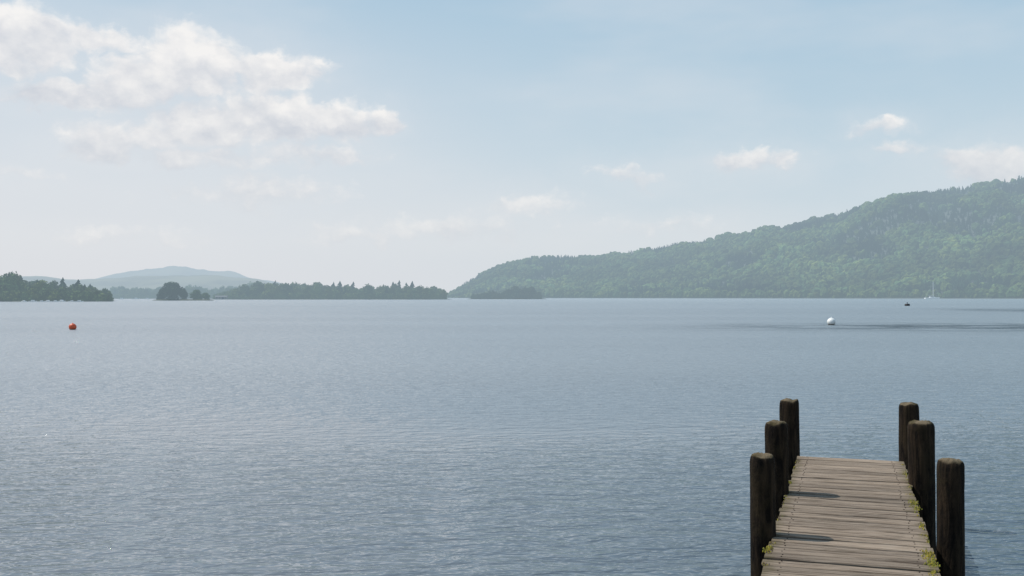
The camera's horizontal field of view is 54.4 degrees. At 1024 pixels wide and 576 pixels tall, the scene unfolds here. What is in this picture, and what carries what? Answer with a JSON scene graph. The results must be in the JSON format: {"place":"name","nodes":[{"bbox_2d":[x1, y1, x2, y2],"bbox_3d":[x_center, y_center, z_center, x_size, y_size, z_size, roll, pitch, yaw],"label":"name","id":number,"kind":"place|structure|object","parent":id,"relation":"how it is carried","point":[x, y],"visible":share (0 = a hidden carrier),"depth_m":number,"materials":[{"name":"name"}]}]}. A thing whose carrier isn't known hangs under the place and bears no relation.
{"place":"outdoors","nodes":[
{"label":"outdoors","id":0,"kind":"place"},
{"bbox_2d":[2,275,269,289],"bbox_3d":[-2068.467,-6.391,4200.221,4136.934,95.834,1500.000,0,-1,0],"label":"hill","id":1,"kind":"structure","parent":0,"point":[210,282],"depth_m":3846.57,"materials":[{"name":"plant"}]},
{"bbox_2d":[155,299,211,300],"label":"round island","id":2,"kind":"structure","parent":0,"point":[183,300],"depth_m":641.70,"materials":[{"name":"grey stone"}]},
{"bbox_2d":[156,289,166,298],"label":"round tree","id":3,"kind":"object","parent":2,"relation":"on","point":[161,296],"visible":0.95,"depth_m":646.54,"materials":[{"name":"green plant"}]},
{"bbox_2d":[160,281,186,299],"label":"round tree","id":4,"kind":"object","parent":2,"relation":"on","point":[171,290],"visible":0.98,"depth_m":645.82,"materials":[{"name":"green plant"}]},
{"bbox_2d":[178,289,188,298],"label":"round tree","id":5,"kind":"object","parent":2,"relation":"on","point":[183,294],"visible":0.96,"depth_m":646.58,"materials":[{"name":"green plant"}]},
{"bbox_2d":[189,289,202,298],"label":"round tree","id":6,"kind":"object","parent":2,"relation":"on","point":[196,294],"visible":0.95,"depth_m":654.88,"materials":[{"name":"green plant"}]},
{"bbox_2d":[200,292,209,298],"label":"round tree","id":7,"kind":"object","parent":2,"relation":"on","point":[205,295],"visible":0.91,"depth_m":653.70,"materials":[{"name":"green plant"}]},
{"bbox_2d":[96,266,281,283],"bbox_3d":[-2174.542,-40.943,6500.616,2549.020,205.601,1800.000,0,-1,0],"label":"distant hill","id":8,"kind":"structure","parent":0,"point":[174,270],"depth_m":6208.72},
{"bbox_2d":[233,299,428,299],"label":"wooded point","id":9,"kind":"structure","parent":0,"point":[332,299],"depth_m":882.52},
{"bbox_2d":[215,296,227,298],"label":"boathouse","id":10,"kind":"object","parent":9,"relation":"on","point":[221,297],"visible":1,"depth_m":877.63,"materials":[{"name":"grey stone"}]},
{"bbox_2d":[212,281,447,299],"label":"woodland","id":11,"kind":"object","parent":9,"relation":"on","point":[268,290],"visible":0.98,"depth_m":888.18,"materials":[{"name":"green plant"}]},
{"bbox_2d":[338,282,342,291],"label":"conifer tree","id":12,"kind":"object","parent":9,"relation":"on","point":[340,285],"visible":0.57,"depth_m":913.47,"materials":[{"name":"green plant"}]},
{"bbox_2d":[0,298,1023,575],"bbox_3d":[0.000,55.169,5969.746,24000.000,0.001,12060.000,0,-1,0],"label":"water","id":13,"kind":"structure","parent":0,"point":[556,436],"depth_m":18.71,"materials":[{"name":"liquid"}]},
{"bbox_2d":[69,323,76,329],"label":"mooring buoy","id":14,"kind":"object","parent":13,"relation":"on","point":[72,326],"visible":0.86,"depth_m":72.63,"materials":[{"name":"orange plastic"}]},
{"bbox_2d":[827,317,835,324],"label":"mooring buoy","id":15,"kind":"object","parent":13,"relation":"on","point":[831,321],"visible":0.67,"depth_m":85.06,"materials":[{"name":"white plastic"}]},
{"bbox_2d":[750,398,964,575],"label":"jetty","id":16,"kind":"object","parent":13,"relation":"in","point":[849,517],"visible":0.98,"depth_m":7.07,"materials":[{"name":"brown wood"}]},
{"bbox_2d":[762,459,940,575],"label":"moss","id":17,"kind":"object","parent":16,"relation":"on","point":[929,554],"visible":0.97,"depth_m":6.39,"materials":[{"name":"green plant"}]},
{"bbox_2d":[0,0,1023,292],"label":"sky","id":18,"kind":"structure","parent":0,"point":[441,144],"materials":[{"name":"blue"}]},
{"bbox_2d":[449,182,1023,298],"bbox_3d":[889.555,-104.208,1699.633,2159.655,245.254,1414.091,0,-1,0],"label":"hillside","id":19,"kind":"structure","parent":0,"point":[917,222],"depth_m":1745.00,"materials":[{"name":"green plant"}]},
{"bbox_2d":[447,175,1023,297],"bbox_3d":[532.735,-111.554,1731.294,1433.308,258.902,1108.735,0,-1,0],"label":"forest","id":20,"kind":"object","parent":19,"relation":"on","point":[833,268],"visible":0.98,"depth_m":1718.01,"materials":[{"name":"green plant"}]},
{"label":"left shore","id":21,"kind":"structure","parent":0,"visible":0},
{"bbox_2d":[0,271,113,301],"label":"woodland","id":22,"kind":"object","parent":21,"relation":"on","point":[13,287],"visible":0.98,"depth_m":507.62,"materials":[{"name":"green plant"}]},
{"bbox_2d":[58,278,67,287],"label":"conifer tree","id":23,"kind":"object","parent":21,"relation":"on","point":[62,283],"visible":0.44,"depth_m":569.62,"materials":[{"name":"green plant"}]},
{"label":"back shore","id":24,"kind":"structure","parent":0,"visible":0},
{"bbox_2d":[109,281,252,298],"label":"woodland","id":25,"kind":"object","parent":24,"relation":"on","point":[123,292],"visible":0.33,"depth_m":1274.65,"materials":[{"name":"green plant"}]},
{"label":"small island","id":26,"kind":"structure","parent":0,"visible":0},
{"bbox_2d":[470,285,542,298],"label":"woodland","id":27,"kind":"object","parent":26,"relation":"on","point":[515,292],"visible":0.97,"depth_m":1004.47,"materials":[{"name":"green plant"}]}
]}

